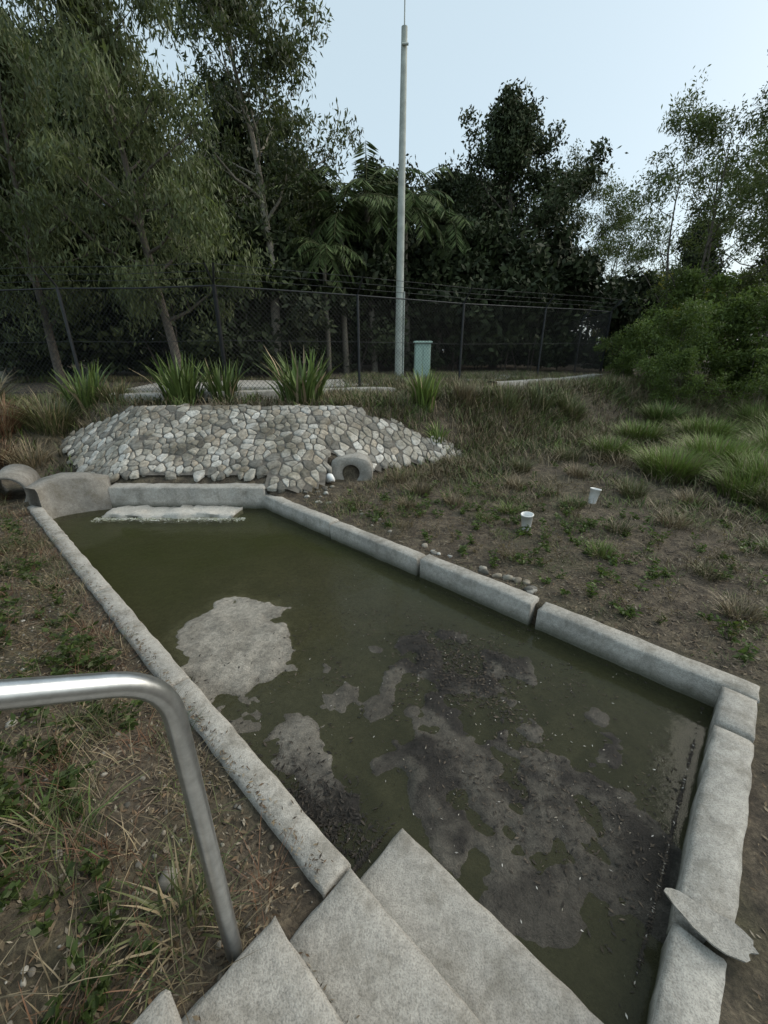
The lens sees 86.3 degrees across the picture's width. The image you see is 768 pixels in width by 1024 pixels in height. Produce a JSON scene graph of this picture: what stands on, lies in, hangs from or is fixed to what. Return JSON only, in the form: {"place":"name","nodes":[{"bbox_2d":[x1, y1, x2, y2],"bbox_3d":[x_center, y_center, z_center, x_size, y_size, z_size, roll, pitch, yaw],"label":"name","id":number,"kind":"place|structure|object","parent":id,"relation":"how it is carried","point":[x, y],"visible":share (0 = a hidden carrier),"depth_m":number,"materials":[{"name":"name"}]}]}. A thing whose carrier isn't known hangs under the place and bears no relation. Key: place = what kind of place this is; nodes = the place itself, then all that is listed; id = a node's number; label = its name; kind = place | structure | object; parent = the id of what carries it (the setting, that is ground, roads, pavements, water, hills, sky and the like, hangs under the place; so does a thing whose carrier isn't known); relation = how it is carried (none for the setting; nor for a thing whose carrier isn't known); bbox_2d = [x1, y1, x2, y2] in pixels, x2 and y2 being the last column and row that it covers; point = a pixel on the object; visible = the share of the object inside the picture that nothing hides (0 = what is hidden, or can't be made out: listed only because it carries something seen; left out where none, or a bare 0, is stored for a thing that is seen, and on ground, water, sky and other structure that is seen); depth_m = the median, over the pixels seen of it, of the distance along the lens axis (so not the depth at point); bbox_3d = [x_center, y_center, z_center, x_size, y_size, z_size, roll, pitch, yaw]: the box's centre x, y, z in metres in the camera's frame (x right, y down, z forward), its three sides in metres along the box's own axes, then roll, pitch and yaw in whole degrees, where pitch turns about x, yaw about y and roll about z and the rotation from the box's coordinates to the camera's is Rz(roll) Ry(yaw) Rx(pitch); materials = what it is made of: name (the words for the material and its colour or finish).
{"place":"outdoors","nodes":[
{"label":"outdoors","id":0,"kind":"place"},
{"bbox_2d":[0,392,37,440],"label":"tussock grass","id":1,"kind":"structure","parent":0,"point":[9,424],"depth_m":6.85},
{"bbox_2d":[2,386,98,436],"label":"tussock grass","id":2,"kind":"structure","parent":0,"point":[43,418],"depth_m":7.09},
{"bbox_2d":[79,376,141,402],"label":"tussock grass","id":3,"kind":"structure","parent":0,"point":[120,389],"depth_m":7.64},
{"bbox_2d":[125,373,529,392],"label":"gravel driveway","id":4,"kind":"structure","parent":0,"point":[256,384],"depth_m":10.08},
{"bbox_2d":[0,352,767,1023],"bbox_3d":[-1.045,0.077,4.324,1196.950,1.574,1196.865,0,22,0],"label":"ground","id":5,"kind":"structure","parent":0,"point":[742,978],"depth_m":2.72,"materials":[{"name":"soil"}]},
{"bbox_2d":[0,464,39,501],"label":"concrete pipe","id":6,"kind":"object","parent":5,"relation":"on","point":[24,476],"visible":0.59,"depth_m":5.52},
{"bbox_2d":[0,0,54,382],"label":"eucalyptus tree","id":7,"kind":"object","parent":5,"relation":"on","point":[13,370],"visible":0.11,"depth_m":10.80,"materials":[{"name":"green plant"}]},
{"bbox_2d":[0,436,65,469],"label":"tussock grass","id":8,"kind":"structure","parent":5,"relation":"on","point":[27,462],"depth_m":6.47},
{"bbox_2d":[0,263,76,377],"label":"undergrowth","id":9,"kind":"object","parent":5,"relation":"on","point":[20,353],"visible":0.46,"depth_m":12.31,"materials":[{"name":"green plant"}]},
{"bbox_2d":[0,12,96,376],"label":"eucalyptus tree","id":10,"kind":"object","parent":5,"relation":"on","point":[4,195],"visible":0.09,"depth_m":11.73,"materials":[{"name":"green plant"}]},
{"bbox_2d":[0,1,124,383],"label":"eucalyptus tree","id":11,"kind":"object","parent":5,"relation":"on","point":[19,109],"visible":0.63,"depth_m":10.01,"materials":[{"name":"green plant"}]},
{"bbox_2d":[25,472,111,522],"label":"concrete wing wall","id":12,"kind":"structure","parent":5,"relation":"on","point":[61,497],"depth_m":5.39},
{"bbox_2d":[0,517,143,758],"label":"broadleaf weeds","id":13,"kind":"object","parent":5,"relation":"on","point":[64,648],"visible":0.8,"depth_m":2.48,"materials":[{"name":"green plant"}]},
{"bbox_2d":[0,522,146,767],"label":"dry weeds","id":14,"kind":"object","parent":5,"relation":"on","point":[24,754],"visible":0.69,"depth_m":2.38,"materials":[{"name":"brown plant"}]},
{"bbox_2d":[0,766,150,897],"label":"strappy plant","id":15,"kind":"object","parent":5,"relation":"on","point":[45,814],"visible":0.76,"depth_m":1.47,"materials":[{"name":"green plant"}]},
{"bbox_2d":[0,733,160,1023],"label":"broadleaf weeds","id":16,"kind":"object","parent":5,"relation":"on","point":[45,925],"visible":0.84,"depth_m":1.26,"materials":[{"name":"green plant"}]},
{"bbox_2d":[43,360,120,415],"bbox_3d":[-5.580,-2.325,7.657,1.212,1.081,1.410,0,22,0],"label":"lomandra plant","id":17,"kind":"object","parent":5,"relation":"on","point":[76,395],"visible":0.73,"depth_m":7.57,"materials":[{"name":"green plant"}]},
{"bbox_2d":[0,173,167,374],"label":"undergrowth","id":18,"kind":"object","parent":5,"relation":"on","point":[92,331],"visible":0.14,"depth_m":13.30,"materials":[{"name":"green plant"}]},
{"bbox_2d":[0,14,185,375],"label":"eucalyptus tree","id":19,"kind":"object","parent":5,"relation":"on","point":[109,159],"visible":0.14,"depth_m":12.64,"materials":[{"name":"green plant"}]},
{"bbox_2d":[0,671,242,962],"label":"steel handrail","id":20,"kind":"object","parent":5,"relation":"on","point":[163,698],"visible":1,"depth_m":0.89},
{"bbox_2d":[1,195,267,373],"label":"undergrowth","id":21,"kind":"object","parent":5,"relation":"on","point":[185,275],"visible":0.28,"depth_m":12.80,"materials":[{"name":"green plant"}]},
{"bbox_2d":[0,0,281,375],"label":"eucalyptus tree","id":22,"kind":"object","parent":5,"relation":"on","point":[105,77],"visible":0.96,"depth_m":8.73,"materials":[{"name":"green plant"}]},
{"bbox_2d":[0,488,305,1023],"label":"bank grass","id":23,"kind":"structure","parent":5,"relation":"on","point":[58,762],"depth_m":1.50,"materials":[{"name":"plant"}]},
{"bbox_2d":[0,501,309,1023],"bbox_3d":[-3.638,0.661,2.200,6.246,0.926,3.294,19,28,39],"label":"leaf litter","id":24,"kind":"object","parent":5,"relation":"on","point":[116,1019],"visible":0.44,"depth_m":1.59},
{"bbox_2d":[0,573,312,1023],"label":"pebbles","id":25,"kind":"object","parent":5,"relation":"on","point":[137,865],"visible":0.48,"depth_m":1.61,"materials":[{"name":"stone"}]},
{"bbox_2d":[70,821,249,1022],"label":"strappy plant","id":26,"kind":"object","parent":5,"relation":"on","point":[161,894],"visible":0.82,"depth_m":1.31,"materials":[{"name":"green plant"}]},
{"bbox_2d":[85,203,270,373],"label":"undergrowth","id":27,"kind":"object","parent":5,"relation":"on","point":[195,268],"visible":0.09,"depth_m":15.23,"materials":[{"name":"green plant"}]},
{"bbox_2d":[134,351,222,404],"bbox_3d":[-3.813,-2.442,7.459,1.599,0.958,1.445,-17,27,-37],"label":"lomandra plant","id":28,"kind":"object","parent":5,"relation":"on","point":[179,383],"visible":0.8,"depth_m":7.34,"materials":[{"name":"green plant"}]},
{"bbox_2d":[107,483,266,512],"bbox_3d":[-2.700,-0.042,5.775,2.173,0.726,0.244,0,22,0],"label":"culvert headwall","id":29,"kind":"object","parent":5,"relation":"on","point":[248,497],"visible":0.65,"depth_m":5.59,"materials":[{"name":"concrete"}]},
{"bbox_2d":[27,505,350,899],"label":"basin side wall","id":30,"kind":"structure","parent":5,"relation":"on","point":[329,874],"depth_m":2.06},
{"bbox_2d":[36,511,332,883],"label":"leaf litter","id":31,"kind":"object","parent":30,"relation":"on","point":[247,786],"visible":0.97,"depth_m":2.01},
{"bbox_2d":[188,357,250,401],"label":"lomandra plant","id":32,"kind":"object","parent":5,"relation":"on","point":[228,386],"visible":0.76,"depth_m":7.73,"materials":[{"name":"green plant"}]},
{"bbox_2d":[176,60,302,322],"bbox_3d":[-6.993,-12.258,18.655,7.036,11.454,6.142,18,28,38],"label":"forest tree","id":33,"kind":"object","parent":5,"relation":"on","point":[247,161],"visible":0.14,"depth_m":16.69,"materials":[{"name":"green plant"}]},
{"bbox_2d":[124,0,363,375],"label":"eucalyptus tree","id":34,"kind":"object","parent":5,"relation":"on","point":[223,19],"visible":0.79,"depth_m":12.80,"materials":[{"name":"green plant"}]},
{"bbox_2d":[178,210,311,375],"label":"undergrowth","id":35,"kind":"object","parent":5,"relation":"on","point":[252,326],"visible":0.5,"depth_m":14.31,"materials":[{"name":"green plant"}]},
{"bbox_2d":[110,387,394,402],"bbox_3d":[-2.458,-2.268,8.429,5.648,0.514,0.662,-6,22,-14],"label":"concrete edging","id":36,"kind":"object","parent":5,"relation":"on","point":[248,392],"visible":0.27,"depth_m":8.02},
{"bbox_2d":[59,403,464,492],"bbox_3d":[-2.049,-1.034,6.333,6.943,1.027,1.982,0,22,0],"label":"stone pitching","id":37,"kind":"object","parent":5,"relation":"on","point":[198,475],"visible":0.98,"depth_m":6.37,"materials":[{"name":"stone"}]},
{"bbox_2d":[239,223,360,373],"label":"undergrowth","id":38,"kind":"object","parent":5,"relation":"on","point":[286,255],"visible":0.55,"depth_m":14.95,"materials":[{"name":"green plant"}]},
{"bbox_2d":[254,343,348,405],"bbox_3d":[-1.601,-2.466,7.350,1.516,1.106,1.693,-10,24,-24],"label":"lomandra plant","id":39,"kind":"object","parent":5,"relation":"on","point":[294,387],"visible":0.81,"depth_m":7.23,"materials":[{"name":"green plant"}]},
{"bbox_2d":[0,262,622,392],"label":"chain link fence","id":40,"kind":"object","parent":5,"relation":"on","point":[213,285],"visible":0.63,"depth_m":8.96,"materials":[{"name":"black metal"}]},
{"bbox_2d":[263,159,362,369],"bbox_3d":[-2.744,-9.411,16.757,4.004,7.575,4.423,0,22,0],"label":"palm tree","id":41,"kind":"object","parent":5,"relation":"on","point":[315,177],"visible":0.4,"depth_m":15.52,"materials":[{"name":"green plant"}]},
{"bbox_2d":[284,230,366,372],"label":"palm tree","id":42,"kind":"object","parent":5,"relation":"on","point":[315,247],"visible":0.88,"depth_m":14.62,"materials":[{"name":"green plant"}]},
{"bbox_2d":[287,177,397,373],"bbox_3d":[-1.509,-8.973,16.470,4.002,6.854,3.623,13,25,30],"label":"palm tree","id":43,"kind":"object","parent":5,"relation":"on","point":[330,220],"visible":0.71,"depth_m":15.19,"materials":[{"name":"green plant"}]},
{"bbox_2d":[331,452,372,480],"bbox_3d":[-0.503,-0.689,6.484,0.673,0.527,0.635,0,22,0],"label":"pipe headwall","id":44,"kind":"object","parent":5,"relation":"on","point":[362,463],"visible":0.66,"depth_m":6.16,"materials":[{"name":"concrete"}]},
{"bbox_2d":[133,828,603,1023],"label":"concrete stairs","id":45,"kind":"structure","parent":5,"relation":"on","point":[406,928],"depth_m":1.35,"materials":[{"name":"concrete"}]},
{"bbox_2d":[283,219,453,371],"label":"undergrowth","id":46,"kind":"object","parent":5,"relation":"on","point":[363,253],"visible":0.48,"depth_m":16.91,"materials":[{"name":"green plant"}]},
{"bbox_2d":[314,141,428,371],"bbox_3d":[-0.554,-9.844,17.316,4.634,7.936,4.195,-10,24,-23],"label":"palm tree","id":47,"kind":"object","parent":5,"relation":"on","point":[381,187],"visible":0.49,"depth_m":15.49,"materials":[{"name":"green plant"}]},
{"bbox_2d":[307,210,441,369],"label":"undergrowth","id":48,"kind":"object","parent":5,"relation":"on","point":[354,360],"visible":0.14,"depth_m":17.45,"materials":[{"name":"green plant"}]},
{"bbox_2d":[0,469,766,1013],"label":"twigs","id":49,"kind":"object","parent":5,"relation":"on","point":[158,743],"visible":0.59,"depth_m":1.89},
{"bbox_2d":[57,512,710,1023],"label":"water","id":50,"kind":"structure","parent":5,"relation":"on","point":[213,584],"depth_m":2.41,"materials":[{"name":"liquid"}]},
{"bbox_2d":[102,505,243,523],"bbox_3d":[-2.803,0.174,5.548,1.741,0.492,0.397,0,22,0],"label":"concrete apron","id":51,"kind":"object","parent":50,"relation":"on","point":[181,512],"visible":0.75,"depth_m":5.38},
{"bbox_2d":[252,733,402,872],"bbox_3d":[-0.352,1.335,2.121,0.966,0.036,0.404,19,29,40],"label":"basin leaf debris","id":52,"kind":"object","parent":50,"relation":"on","point":[360,861],"visible":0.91,"depth_m":1.91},
{"bbox_2d":[170,559,703,1007],"bbox_3d":[-0.597,0.817,3.405,5.093,0.047,2.029,19,28,39],"label":"basin leaf debris","id":53,"kind":"object","parent":50,"relation":"on","point":[660,881],"visible":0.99,"depth_m":2.02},
{"bbox_2d":[378,612,573,739],"bbox_3d":[0.605,1.045,2.847,1.316,0.041,1.206,0,22,0],"label":"basin leaf debris","id":54,"kind":"object","parent":50,"relation":"on","point":[462,664],"visible":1,"depth_m":2.81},
{"bbox_2d":[0,368,767,806],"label":"field grass","id":55,"kind":"structure","parent":5,"relation":"on","point":[548,438],"depth_m":7.53,"materials":[{"name":"plant"}]},
{"bbox_2d":[353,153,424,365],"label":"forest tree","id":56,"kind":"object","parent":5,"relation":"on","point":[356,174],"visible":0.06,"depth_m":20.14,"materials":[{"name":"green plant"}]},
{"bbox_2d":[395,0,408,376],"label":"utility pole","id":57,"kind":"object","parent":5,"relation":"on","point":[401,191],"visible":0.81,"depth_m":12.39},
{"bbox_2d":[359,166,454,370],"bbox_3d":[0.841,-9.795,17.624,4.004,7.575,4.423,3,22,8],"label":"palm tree","id":58,"kind":"object","parent":5,"relation":"on","point":[411,200],"visible":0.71,"depth_m":15.98,"materials":[{"name":"green plant"}]},
{"bbox_2d":[360,227,455,368],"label":"undergrowth","id":59,"kind":"object","parent":5,"relation":"on","point":[389,347],"visible":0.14,"depth_m":18.07,"materials":[{"name":"green plant"}]},
{"bbox_2d":[303,485,537,593],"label":"rubble stones","id":60,"kind":"object","parent":5,"relation":"on","point":[530,589],"visible":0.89,"depth_m":3.69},
{"bbox_2d":[413,341,432,378],"bbox_3d":[1.150,-4.477,12.425,0.540,1.310,0.480,0,22,0],"label":"utility cabinet","id":61,"kind":"object","parent":5,"relation":"on","point":[421,357],"visible":0.67,"depth_m":12.16,"materials":[{"name":"metal"}]},
{"bbox_2d":[400,367,446,411],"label":"lomandra plant","id":62,"kind":"object","parent":5,"relation":"on","point":[422,392],"visible":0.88,"depth_m":7.53,"materials":[{"name":"green plant"}]},
{"bbox_2d":[409,162,462,350],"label":"forest tree","id":63,"kind":"object","parent":5,"relation":"on","point":[440,185],"visible":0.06,"depth_m":21.74,"materials":[{"name":"green plant"}]},
{"bbox_2d":[408,201,487,369],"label":"palm tree","id":64,"kind":"object","parent":5,"relation":"on","point":[457,232],"visible":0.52,"depth_m":17.26,"materials":[{"name":"green plant"}]},
{"bbox_2d":[416,173,491,366],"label":"eucalyptus tree","id":65,"kind":"object","parent":5,"relation":"on","point":[458,203],"visible":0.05,"depth_m":21.48,"materials":[{"name":"green plant"}]},
{"bbox_2d":[381,207,527,367],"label":"undergrowth","id":66,"kind":"object","parent":5,"relation":"on","point":[441,225],"visible":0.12,"depth_m":17.48,"materials":[{"name":"green plant"}]},
{"bbox_2d":[385,213,540,370],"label":"undergrowth","id":67,"kind":"object","parent":5,"relation":"on","point":[441,264],"visible":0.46,"depth_m":17.50,"materials":[{"name":"green plant"}]},
{"bbox_2d":[428,220,517,369],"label":"undergrowth","id":68,"kind":"object","parent":5,"relation":"on","point":[512,250],"visible":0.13,"depth_m":17.41,"materials":[{"name":"green plant"}]},
{"bbox_2d":[415,210,564,369],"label":"undergrowth","id":69,"kind":"object","parent":5,"relation":"on","point":[478,268],"visible":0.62,"depth_m":16.81,"materials":[{"name":"green plant"}]},
{"bbox_2d":[263,494,759,714],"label":"concrete kerb","id":70,"kind":"structure","parent":5,"relation":"on","point":[692,683],"depth_m":3.17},
{"bbox_2d":[439,241,601,370],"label":"undergrowth","id":71,"kind":"object","parent":5,"relation":"on","point":[543,289],"visible":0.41,"depth_m":17.74,"materials":[{"name":"green plant"}]},
{"bbox_2d":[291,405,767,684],"bbox_3d":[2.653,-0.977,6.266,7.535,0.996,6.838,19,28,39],"label":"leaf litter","id":72,"kind":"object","parent":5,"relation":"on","point":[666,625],"visible":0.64,"depth_m":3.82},
{"bbox_2d":[438,77,627,367],"bbox_3d":[5.960,-12.855,19.625,7.632,12.116,7.306,-4,22,-11],"label":"tree","id":73,"kind":"object","parent":5,"relation":"on","point":[515,134],"visible":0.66,"depth_m":18.09,"materials":[{"name":"green plant"}]},
{"bbox_2d":[319,452,767,638],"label":"dry weeds","id":74,"kind":"object","parent":5,"relation":"on","point":[657,545],"visible":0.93,"depth_m":4.09,"materials":[{"name":"brown plant"}]},
{"bbox_2d":[341,456,767,662],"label":"broadleaf weeds","id":75,"kind":"object","parent":5,"relation":"on","point":[629,612],"visible":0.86,"depth_m":4.16,"materials":[{"name":"green plant"}]},
{"bbox_2d":[518,138,619,366],"bbox_3d":[9.764,-13.204,22.328,5.320,10.610,6.034,7,23,17],"label":"eucalyptus tree","id":76,"kind":"object","parent":5,"relation":"on","point":[580,217],"visible":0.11,"depth_m":20.74,"materials":[{"name":"green plant"}]},
{"bbox_2d":[499,218,646,369],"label":"undergrowth","id":77,"kind":"object","parent":5,"relation":"on","point":[579,278],"visible":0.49,"depth_m":17.87,"materials":[{"name":"green plant"}]},
{"bbox_2d":[554,388,593,424],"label":"reed clump","id":78,"kind":"object","parent":5,"relation":"on","point":[581,410],"visible":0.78,"depth_m":9.09,"materials":[{"name":"green plant"}]},
{"bbox_2d":[578,432,638,459],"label":"reed clump","id":79,"kind":"object","parent":5,"relation":"on","point":[608,446],"visible":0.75,"depth_m":7.20,"materials":[{"name":"green plant"}]},
{"bbox_2d":[556,263,677,371],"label":"undergrowth","id":80,"kind":"object","parent":5,"relation":"on","point":[627,319],"visible":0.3,"depth_m":17.53,"materials":[{"name":"green plant"}]},
{"bbox_2d":[593,329,655,378],"bbox_3d":[7.207,-4.419,11.863,1.634,1.704,2.092,-6,22,-14],"label":"shrub","id":81,"kind":"object","parent":5,"relation":"on","point":[625,364],"visible":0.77,"depth_m":11.83,"materials":[{"name":"green plant"}]},
{"bbox_2d":[576,192,693,363],"bbox_3d":[11.974,-12.279,22.348,7.323,8.846,7.191,-6,22,-15],"label":"wattle tree","id":82,"kind":"object","parent":5,"relation":"on","point":[621,213],"visible":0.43,"depth_m":20.71,"materials":[{"name":"green plant"}]},
{"bbox_2d":[609,418,679,446],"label":"reed clump","id":83,"kind":"object","parent":5,"relation":"on","point":[645,431],"visible":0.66,"depth_m":7.82,"materials":[{"name":"green plant"}]},
{"bbox_2d":[631,398,697,425],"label":"reed clump","id":84,"kind":"object","parent":5,"relation":"on","point":[659,413],"visible":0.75,"depth_m":9.29,"materials":[{"name":"green plant"}]},
{"bbox_2d":[582,64,767,374],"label":"wattle tree","id":85,"kind":"object","parent":5,"relation":"on","point":[710,124],"visible":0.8,"depth_m":13.05,"materials":[{"name":"green plant"}]},
{"bbox_2d":[623,295,726,389],"bbox_3d":[7.987,-4.629,11.488,2.412,2.515,3.088,17,27,36],"label":"shrub","id":86,"kind":"object","parent":5,"relation":"on","point":[689,317],"visible":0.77,"depth_m":11.05,"materials":[{"name":"green plant"}]},
{"bbox_2d":[621,441,731,483],"bbox_3d":[4.415,-0.778,6.258,1.645,0.549,1.646,0,22,0],"label":"reed clump","id":87,"kind":"object","parent":5,"relation":"on","point":[664,462],"visible":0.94,"depth_m":6.11,"materials":[{"name":"green plant"}]},
{"bbox_2d":[633,345,737,408],"bbox_3d":[7.472,-3.281,10.484,2.241,1.825,1.751,7,23,16],"label":"shrub","id":88,"kind":"object","parent":5,"relation":"on","point":[685,359],"visible":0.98,"depth_m":10.14,"materials":[{"name":"green plant"}]},
{"bbox_2d":[622,262,765,374],"bbox_3d":[10.359,-6.126,13.661,3.696,3.853,4.731,15,26,33],"label":"shrub","id":89,"kind":"object","parent":5,"relation":"on","point":[720,282],"visible":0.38,"depth_m":13.16,"materials":[{"name":"green plant"}]},
{"bbox_2d":[659,214,736,342],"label":"forest tree","id":90,"kind":"object","parent":5,"relation":"on","point":[689,258],"visible":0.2,"depth_m":25.48,"materials":[{"name":"green plant"}]},
{"bbox_2d":[646,687,756,1023],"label":"concrete kerb","id":91,"kind":"structure","parent":5,"relation":"on","point":[689,984],"depth_m":1.59,"materials":[{"name":"concrete"}]},
{"bbox_2d":[664,888,758,962],"bbox_3d":[1.116,1.420,1.408,0.265,0.010,0.118,15,26,33],"label":"broken concrete slab","id":92,"kind":"object","parent":91,"relation":"on","point":[726,936],"depth_m":1.40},
{"bbox_2d":[650,49,767,383],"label":"wattle tree","id":93,"kind":"object","parent":5,"relation":"on","point":[750,280],"visible":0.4,"depth_m":13.02,"materials":[{"name":"green plant"}]},
{"bbox_2d":[654,89,767,340],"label":"wattle tree","id":94,"kind":"object","parent":5,"relation":"on","point":[733,197],"visible":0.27,"depth_m":18.45,"materials":[{"name":"green plant"}]},
{"bbox_2d":[663,413,763,442],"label":"reed clump","id":95,"kind":"object","parent":5,"relation":"on","point":[702,426],"visible":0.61,"depth_m":7.80,"materials":[{"name":"green plant"}]},
{"bbox_2d":[661,428,767,474],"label":"reed clump","id":96,"kind":"object","parent":5,"relation":"on","point":[711,446],"visible":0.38,"depth_m":6.52,"materials":[{"name":"green plant"}]},
{"bbox_2d":[672,290,767,398],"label":"shrub","id":97,"kind":"object","parent":5,"relation":"on","point":[742,309],"visible":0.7,"depth_m":11.29,"materials":[{"name":"green plant"}]},
{"bbox_2d":[682,274,767,394],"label":"shrub","id":98,"kind":"object","parent":5,"relation":"on","point":[761,292],"visible":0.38,"depth_m":11.62,"materials":[{"name":"green plant"}]},
{"bbox_2d":[698,461,767,505],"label":"reed clump","id":99,"kind":"object","parent":5,"relation":"on","point":[732,488],"visible":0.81,"depth_m":5.40,"materials":[{"name":"green plant"}]},
{"bbox_2d":[707,590,767,625],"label":"grass tuft","id":100,"kind":"object","parent":5,"relation":"on","point":[741,608],"visible":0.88,"depth_m":3.10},
{"bbox_2d":[708,446,767,488],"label":"reed clump","id":101,"kind":"object","parent":5,"relation":"on","point":[763,465],"visible":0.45,"depth_m":5.84,"materials":[{"name":"green plant"}]},
{"bbox_2d":[710,396,767,430],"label":"reed clump","id":102,"kind":"object","parent":5,"relation":"on","point":[749,413],"visible":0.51,"depth_m":8.90,"materials":[{"name":"green plant"}]},
{"bbox_2d":[724,348,767,411],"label":"shrub","id":103,"kind":"object","parent":5,"relation":"on","point":[749,385],"visible":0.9,"depth_m":9.44,"materials":[{"name":"green plant"}]},
{"bbox_2d":[0,0,767,339],"label":"sky","id":104,"kind":"structure","parent":0,"point":[608,68],"materials":[{"name":"blue"}]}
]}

